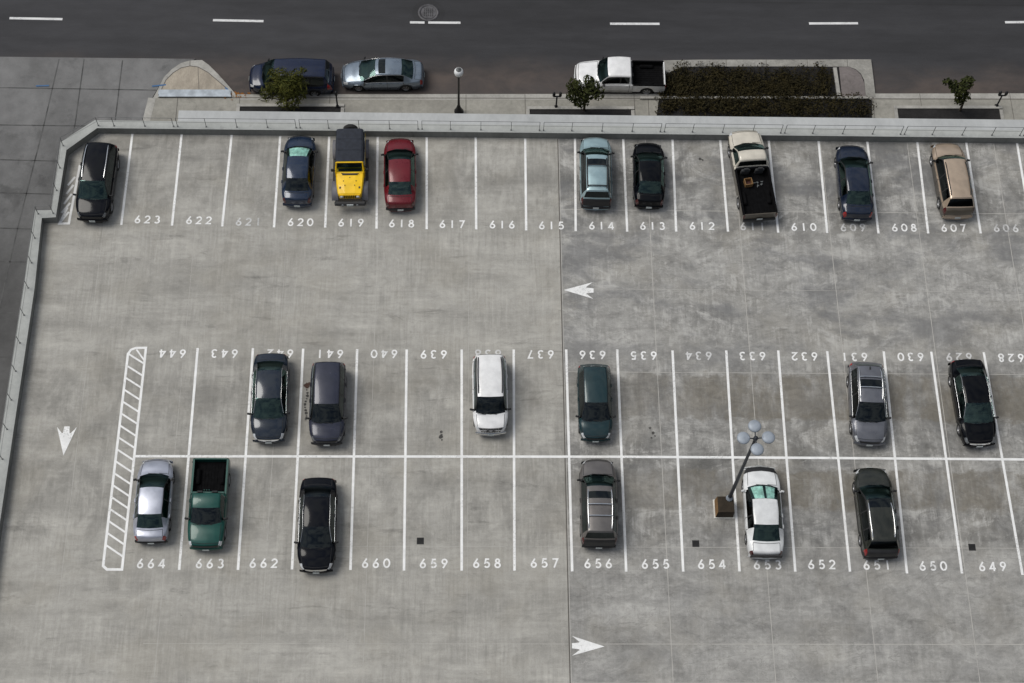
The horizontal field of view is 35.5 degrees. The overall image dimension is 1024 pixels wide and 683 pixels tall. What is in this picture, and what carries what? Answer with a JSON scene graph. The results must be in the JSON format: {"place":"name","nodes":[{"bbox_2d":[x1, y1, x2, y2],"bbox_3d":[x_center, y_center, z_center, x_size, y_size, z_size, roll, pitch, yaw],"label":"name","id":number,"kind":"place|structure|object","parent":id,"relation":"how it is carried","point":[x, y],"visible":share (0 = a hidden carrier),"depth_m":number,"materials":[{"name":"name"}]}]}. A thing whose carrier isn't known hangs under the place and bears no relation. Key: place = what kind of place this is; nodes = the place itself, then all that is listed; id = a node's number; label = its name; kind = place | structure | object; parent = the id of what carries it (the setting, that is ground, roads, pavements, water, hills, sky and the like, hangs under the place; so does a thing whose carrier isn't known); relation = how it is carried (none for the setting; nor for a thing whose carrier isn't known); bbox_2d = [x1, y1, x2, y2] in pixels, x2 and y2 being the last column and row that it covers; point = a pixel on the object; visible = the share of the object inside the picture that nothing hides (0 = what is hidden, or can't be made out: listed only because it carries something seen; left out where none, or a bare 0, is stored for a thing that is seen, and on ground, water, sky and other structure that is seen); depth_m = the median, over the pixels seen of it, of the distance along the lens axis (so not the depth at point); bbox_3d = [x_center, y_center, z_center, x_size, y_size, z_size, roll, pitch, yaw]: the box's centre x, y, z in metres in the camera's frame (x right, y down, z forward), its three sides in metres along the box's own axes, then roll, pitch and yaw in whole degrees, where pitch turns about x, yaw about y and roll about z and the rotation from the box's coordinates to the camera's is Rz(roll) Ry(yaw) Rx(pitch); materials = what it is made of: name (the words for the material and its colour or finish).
{"place":"outdoors","nodes":[
{"label":"outdoors","id":0,"kind":"place"},
{"bbox_2d":[0,57,228,434],"bbox_3d":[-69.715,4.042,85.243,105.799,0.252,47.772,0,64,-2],"label":"pavement","id":1,"kind":"structure","parent":0,"point":[46,103],"depth_m":94.93,"materials":[{"name":"grey concrete"}]},
{"bbox_2d":[0,134,1023,682],"bbox_3d":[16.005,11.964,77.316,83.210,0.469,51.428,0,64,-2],"label":"parking deck","id":2,"kind":"structure","parent":0,"point":[186,284],"depth_m":80.39,"materials":[{"name":"concrete"}]},
{"bbox_2d":[73,142,119,222],"bbox_3d":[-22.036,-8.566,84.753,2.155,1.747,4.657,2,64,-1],"label":"parked suv","id":3,"kind":"object","parent":2,"relation":"on","point":[99,169],"visible":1,"depth_m":84.08,"materials":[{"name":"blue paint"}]},
{"bbox_2d":[133,459,174,543],"bbox_3d":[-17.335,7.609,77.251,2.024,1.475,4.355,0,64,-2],"label":"parked car","id":4,"kind":"object","parent":2,"relation":"on","point":[153,499],"visible":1,"depth_m":76.60,"materials":[{"name":"silver metal"}]},
{"bbox_2d":[184,458,230,550],"bbox_3d":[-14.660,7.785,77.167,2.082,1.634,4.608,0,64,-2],"label":"parked pickup","id":5,"kind":"object","parent":2,"relation":"on","point":[207,518],"visible":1,"depth_m":76.48,"materials":[{"name":"green paint"}]},
{"bbox_2d":[247,353,289,443],"bbox_3d":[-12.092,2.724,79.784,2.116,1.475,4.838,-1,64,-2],"label":"parked car","id":6,"kind":"object","parent":2,"relation":"on","point":[269,413],"visible":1,"depth_m":79.14,"materials":[{"name":"black paint"}]},
{"bbox_2d":[281,136,317,207],"bbox_3d":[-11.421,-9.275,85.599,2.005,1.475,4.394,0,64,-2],"label":"parked car","id":7,"kind":"object","parent":2,"relation":"on","point":[298,169],"visible":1,"depth_m":84.89,"materials":[{"name":"blue paint"}]},
{"bbox_2d":[294,477,338,573],"bbox_3d":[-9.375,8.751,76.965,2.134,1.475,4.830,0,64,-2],"label":"parked car","id":8,"kind":"object","parent":2,"relation":"on","point":[316,542],"visible":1,"depth_m":76.33,"materials":[{"name":"black paint"}]},
{"bbox_2d":[306,361,347,445],"bbox_3d":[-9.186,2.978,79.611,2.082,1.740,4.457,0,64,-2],"label":"parked suv","id":9,"kind":"object","parent":2,"relation":"on","point":[327,401],"visible":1,"depth_m":78.92,"materials":[{"name":"paint"}]},
{"bbox_2d":[331,124,368,205],"bbox_3d":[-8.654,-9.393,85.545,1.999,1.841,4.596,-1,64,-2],"label":"parked jeep","id":10,"kind":"object","parent":2,"relation":"on","point":[350,149],"visible":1,"depth_m":84.92,"materials":[{"name":"yellow paint"}]},
{"bbox_2d":[381,138,418,211],"bbox_3d":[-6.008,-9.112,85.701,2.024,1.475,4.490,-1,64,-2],"label":"parked car","id":11,"kind":"object","parent":2,"relation":"on","point":[399,155],"visible":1,"depth_m":85.02,"materials":[{"name":"red paint"}]},
{"bbox_2d":[417,538,423,543],"bbox_3d":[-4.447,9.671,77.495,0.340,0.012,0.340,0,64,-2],"label":"drain grate","id":12,"kind":"object","parent":2,"relation":"on","point":[420,540],"visible":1,"depth_m":77.49,"materials":[{"name":"metal"}]},
{"bbox_2d":[470,354,510,435],"bbox_3d":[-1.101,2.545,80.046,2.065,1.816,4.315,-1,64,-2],"label":"parked suv","id":13,"kind":"object","parent":2,"relation":"on","point":[490,409],"visible":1,"depth_m":79.35,"materials":[{"name":"white paint"}]},
{"bbox_2d":[575,364,615,442],"bbox_3d":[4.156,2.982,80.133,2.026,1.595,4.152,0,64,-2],"label":"parked hatchback","id":14,"kind":"object","parent":2,"relation":"on","point":[594,416],"visible":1,"depth_m":79.50,"materials":[{"name":"teal paint"}]},
{"bbox_2d":[577,137,614,209],"bbox_3d":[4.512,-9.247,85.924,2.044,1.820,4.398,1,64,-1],"label":"parked suv","id":15,"kind":"object","parent":2,"relation":"on","point":[595,169],"visible":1,"depth_m":85.17,"materials":[{"name":"blue paint"}]},
{"bbox_2d":[577,459,619,548],"bbox_3d":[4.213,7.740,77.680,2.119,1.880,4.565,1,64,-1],"label":"parked suv","id":16,"kind":"object","parent":2,"relation":"on","point":[598,480],"visible":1,"depth_m":76.94,"materials":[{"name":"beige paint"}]},
{"bbox_2d":[630,143,667,208],"bbox_3d":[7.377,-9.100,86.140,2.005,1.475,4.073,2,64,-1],"label":"parked car","id":17,"kind":"object","parent":2,"relation":"on","point":[649,185],"visible":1,"depth_m":85.43,"materials":[{"name":"black paint"}]},
{"bbox_2d":[692,540,698,546],"bbox_3d":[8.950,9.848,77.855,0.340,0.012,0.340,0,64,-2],"label":"drain grate","id":18,"kind":"object","parent":2,"relation":"on","point":[695,543],"visible":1,"depth_m":77.86,"materials":[{"name":"metal"}]},
{"bbox_2d":[713,420,774,518],"bbox_3d":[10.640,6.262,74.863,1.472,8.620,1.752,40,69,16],"label":"deck lamp","id":19,"kind":"object","parent":2,"relation":"on","point":[723,507],"visible":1,"depth_m":73.41,"materials":[{"name":"metal"}]},
{"bbox_2d":[727,130,777,221],"bbox_3d":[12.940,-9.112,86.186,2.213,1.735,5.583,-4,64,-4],"label":"parked pickup","id":20,"kind":"object","parent":2,"relation":"on","point":[747,155],"visible":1,"depth_m":85.87,"materials":[{"name":"beige paint"}]},
{"bbox_2d":[743,177,752,187],"bbox_3d":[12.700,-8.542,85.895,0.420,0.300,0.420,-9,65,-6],"label":"crate","id":21,"kind":"object","parent":20,"relation":"in","point":[748,182],"visible":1,"depth_m":85.87,"materials":[{"name":"orange cardboard"}]},
{"bbox_2d":[741,465,783,558],"bbox_3d":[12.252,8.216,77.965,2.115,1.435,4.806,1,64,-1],"label":"parked coupe","id":22,"kind":"object","parent":2,"relation":"on","point":[763,516],"visible":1,"depth_m":77.30,"materials":[{"name":"white paint"}]},
{"bbox_2d":[834,145,873,221],"bbox_3d":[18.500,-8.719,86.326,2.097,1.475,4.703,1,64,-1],"label":"parked car","id":23,"kind":"object","parent":2,"relation":"on","point":[855,194],"visible":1,"depth_m":85.60,"materials":[{"name":"blue paint"}]},
{"bbox_2d":[846,362,890,446],"bbox_3d":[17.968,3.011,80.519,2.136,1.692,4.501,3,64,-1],"label":"parked wagon","id":24,"kind":"object","parent":2,"relation":"on","point":[867,402],"visible":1,"depth_m":79.94,"materials":[{"name":"grey paint"}]},
{"bbox_2d":[852,467,899,559],"bbox_3d":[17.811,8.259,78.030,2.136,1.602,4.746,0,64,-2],"label":"parked wagon","id":25,"kind":"object","parent":2,"relation":"on","point":[877,524],"visible":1,"depth_m":77.37,"materials":[{"name":"green paint"}]},
{"bbox_2d":[929,143,974,219],"bbox_3d":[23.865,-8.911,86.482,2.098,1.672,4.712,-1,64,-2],"label":"parked wagon","id":26,"kind":"object","parent":2,"relation":"on","point":[952,184],"visible":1,"depth_m":85.76,"materials":[{"name":"beige paint"}]},
{"bbox_2d":[968,544,975,550],"bbox_3d":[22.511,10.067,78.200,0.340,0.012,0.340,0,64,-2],"label":"drain grate","id":27,"kind":"object","parent":2,"relation":"on","point":[972,547],"visible":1,"depth_m":78.19,"materials":[{"name":"metal"}]},
{"bbox_2d":[948,359,998,447],"bbox_3d":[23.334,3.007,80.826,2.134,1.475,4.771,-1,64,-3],"label":"parked car","id":28,"kind":"object","parent":2,"relation":"on","point":[968,384],"visible":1,"depth_m":80.47,"materials":[{"name":"black paint"}]},
{"bbox_2d":[0,0,1023,93],"bbox_3d":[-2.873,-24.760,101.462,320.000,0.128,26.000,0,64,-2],"label":"road","id":29,"kind":"structure","parent":0,"point":[547,46],"depth_m":98.67,"materials":[{"name":"grey asphalt"}]},
{"bbox_2d":[153,60,234,97],"bbox_3d":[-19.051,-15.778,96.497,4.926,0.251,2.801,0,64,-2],"label":"kerb extension","id":30,"kind":"object","parent":29,"relation":"on","point":[195,75],"visible":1,"depth_m":96.38,"materials":[{"name":"concrete"}]},
{"bbox_2d":[158,90,230,96],"bbox_3d":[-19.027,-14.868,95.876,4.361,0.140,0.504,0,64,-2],"label":"gutter plate","id":31,"kind":"object","parent":30,"relation":"on","point":[194,93],"visible":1,"depth_m":95.80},
{"bbox_2d":[249,58,334,95],"bbox_3d":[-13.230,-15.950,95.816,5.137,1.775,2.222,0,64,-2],"label":"parked minivan","id":32,"kind":"object","parent":29,"relation":"on","point":[318,76],"visible":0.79,"depth_m":95.30,"materials":[{"name":"blue paint"}]},
{"bbox_2d":[341,57,424,91],"bbox_3d":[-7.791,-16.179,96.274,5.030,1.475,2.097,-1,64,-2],"label":"parked car","id":33,"kind":"object","parent":29,"relation":"on","point":[388,73],"visible":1,"depth_m":95.86,"materials":[{"name":"silver metal"}]},
{"bbox_2d":[418,4,438,20],"bbox_3d":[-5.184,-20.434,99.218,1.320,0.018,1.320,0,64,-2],"label":"manhole cover","id":34,"kind":"object","parent":29,"relation":"on","point":[428,11],"visible":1,"depth_m":99.21,"materials":[{"name":"metal"}]},
{"bbox_2d":[574,57,665,93],"bbox_3d":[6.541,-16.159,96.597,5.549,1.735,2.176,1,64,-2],"label":"parked pickup","id":35,"kind":"object","parent":29,"relation":"on","point":[621,74],"visible":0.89,"depth_m":96.33,"materials":[{"name":"white paint"}]},
{"bbox_2d":[663,59,875,96],"bbox_3d":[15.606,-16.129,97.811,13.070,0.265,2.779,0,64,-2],"label":"kerb border","id":36,"kind":"object","parent":29,"relation":"on","point":[863,67],"visible":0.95,"depth_m":98.12,"materials":[{"name":"concrete"}]},
{"bbox_2d":[143,93,1023,120],"bbox_3d":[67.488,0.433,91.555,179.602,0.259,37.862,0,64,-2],"label":"sidewalk","id":37,"kind":"structure","parent":0,"point":[169,108],"depth_m":96.26,"materials":[{"name":"concrete"}]},
{"bbox_2d":[236,104,343,111],"bbox_3d":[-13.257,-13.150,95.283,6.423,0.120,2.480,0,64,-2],"label":"planter strip","id":38,"kind":"object","parent":37,"relation":"on","point":[300,108],"visible":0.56,"depth_m":95.65,"materials":[{"name":"soil"}]},
{"bbox_2d":[257,66,307,110],"bbox_3d":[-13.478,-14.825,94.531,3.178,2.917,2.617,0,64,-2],"label":"street tree","id":39,"kind":"object","parent":38,"relation":"on","point":[279,87],"visible":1,"depth_m":94.02,"materials":[{"name":"green plant"}]},
{"bbox_2d":[334,91,338,107],"bbox_3d":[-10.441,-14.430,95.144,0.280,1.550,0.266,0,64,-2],"label":"parking meter","id":40,"kind":"object","parent":37,"relation":"on","point":[336,94],"visible":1,"depth_m":95.23,"materials":[{"name":"black metal"}]},
{"bbox_2d":[454,67,462,113],"bbox_3d":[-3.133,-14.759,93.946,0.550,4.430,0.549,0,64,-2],"label":"street lamp","id":41,"kind":"object","parent":37,"relation":"on","point":[458,72],"visible":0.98,"depth_m":93.58,"materials":[{"name":"black metal"}]},
{"bbox_2d":[552,92,561,107],"bbox_3d":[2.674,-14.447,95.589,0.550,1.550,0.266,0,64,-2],"label":"parking meter","id":42,"kind":"object","parent":37,"relation":"on","point":[553,95],"visible":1,"depth_m":95.18,"materials":[{"name":"black metal"}]},
{"bbox_2d":[526,106,634,114],"bbox_3d":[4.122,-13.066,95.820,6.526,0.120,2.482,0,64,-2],"label":"planter strip","id":43,"kind":"object","parent":37,"relation":"on","point":[591,110],"visible":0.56,"depth_m":96.20,"materials":[{"name":"soil"}]},
{"bbox_2d":[565,74,604,110],"bbox_3d":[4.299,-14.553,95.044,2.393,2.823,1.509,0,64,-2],"label":"street tree","id":44,"kind":"object","parent":43,"relation":"on","point":[589,89],"visible":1,"depth_m":94.30,"materials":[{"name":"green plant"}]},
{"bbox_2d":[640,96,868,99],"bbox_3d":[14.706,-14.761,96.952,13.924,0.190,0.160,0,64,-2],"label":"edging kerb","id":45,"kind":"structure","parent":37,"relation":"on","point":[746,97],"depth_m":96.91,"materials":[{"name":"concrete"}]},
{"bbox_2d":[657,66,871,117],"bbox_3d":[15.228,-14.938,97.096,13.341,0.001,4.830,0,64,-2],"label":"planting soil","id":46,"kind":"structure","parent":37,"relation":"on","point":[753,70],"depth_m":97.13,"materials":[{"name":"brown soil"}]},
{"bbox_2d":[655,59,876,117],"bbox_3d":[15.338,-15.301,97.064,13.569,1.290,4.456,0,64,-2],"label":"median shrubs","id":47,"kind":"object","parent":46,"relation":"on","point":[677,87],"visible":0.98,"depth_m":96.81,"materials":[{"name":"green plant"}]},
{"bbox_2d":[839,67,865,95],"bbox_3d":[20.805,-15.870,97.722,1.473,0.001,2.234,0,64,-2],"label":"paved nook","id":48,"kind":"object","parent":46,"relation":"on","point":[851,80],"visible":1,"depth_m":97.72,"materials":[{"name":"grey concrete"}]},
{"bbox_2d":[833,67,840,95],"bbox_3d":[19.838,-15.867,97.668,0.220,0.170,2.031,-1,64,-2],"label":"kerb divider","id":49,"kind":"object","parent":37,"relation":"on","point":[835,73],"visible":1,"depth_m":97.61,"materials":[{"name":"concrete"}]},
{"bbox_2d":[893,106,1003,119],"bbox_3d":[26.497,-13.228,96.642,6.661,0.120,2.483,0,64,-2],"label":"planter strip","id":50,"kind":"object","parent":37,"relation":"on","point":[952,112],"visible":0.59,"depth_m":96.95,"materials":[{"name":"soil"}]},
{"bbox_2d":[942,75,975,110],"bbox_3d":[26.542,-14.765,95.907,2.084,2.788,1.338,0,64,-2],"label":"street tree","id":51,"kind":"object","parent":50,"relation":"on","point":[959,90],"visible":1,"depth_m":95.03,"materials":[{"name":"green plant"}]},
{"bbox_2d":[994,91,1007,106],"bbox_3d":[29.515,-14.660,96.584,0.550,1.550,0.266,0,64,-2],"label":"parking meter","id":52,"kind":"object","parent":37,"relation":"on","point":[999,94],"visible":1,"depth_m":96.19,"materials":[{"name":"black metal"}]},
{"bbox_3d":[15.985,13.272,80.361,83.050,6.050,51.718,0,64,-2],"label":"parking garage","id":53,"kind":"object","parent":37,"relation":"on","visible":0},
{"bbox_2d":[0,121,98,540],"bbox_3d":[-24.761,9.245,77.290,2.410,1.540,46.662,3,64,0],"label":"parapet wall","id":54,"kind":"structure","parent":53,"relation":"on","point":[76,141],"depth_m":81.62,"materials":[{"name":"paint"}]},
{"bbox_2d":[0,117,98,459],"bbox_3d":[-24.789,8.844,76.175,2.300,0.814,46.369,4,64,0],"label":"guard railing","id":55,"kind":"object","parent":54,"relation":"on","point":[27,275],"visible":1,"depth_m":82.05,"materials":[{"name":"grey metal"}]},
{"bbox_2d":[94,120,1023,142],"bbox_3d":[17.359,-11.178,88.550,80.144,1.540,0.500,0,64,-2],"label":"parapet wall","id":56,"kind":"structure","parent":53,"relation":"on","point":[559,131],"depth_m":87.47,"materials":[{"name":"paint"}]},
{"bbox_2d":[97,117,1023,135],"bbox_3d":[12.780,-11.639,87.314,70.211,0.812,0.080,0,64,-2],"label":"guard railing","id":57,"kind":"object","parent":56,"relation":"on","point":[550,122],"visible":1,"depth_m":86.85,"materials":[{"name":"grey metal"}]},
{"bbox_2d":[178,110,1023,129],"bbox_3d":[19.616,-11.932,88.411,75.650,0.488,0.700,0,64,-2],"label":"ledge","id":58,"kind":"object","parent":56,"relation":"attached to","point":[601,120],"visible":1,"depth_m":87.75,"materials":[{"name":"concrete"}]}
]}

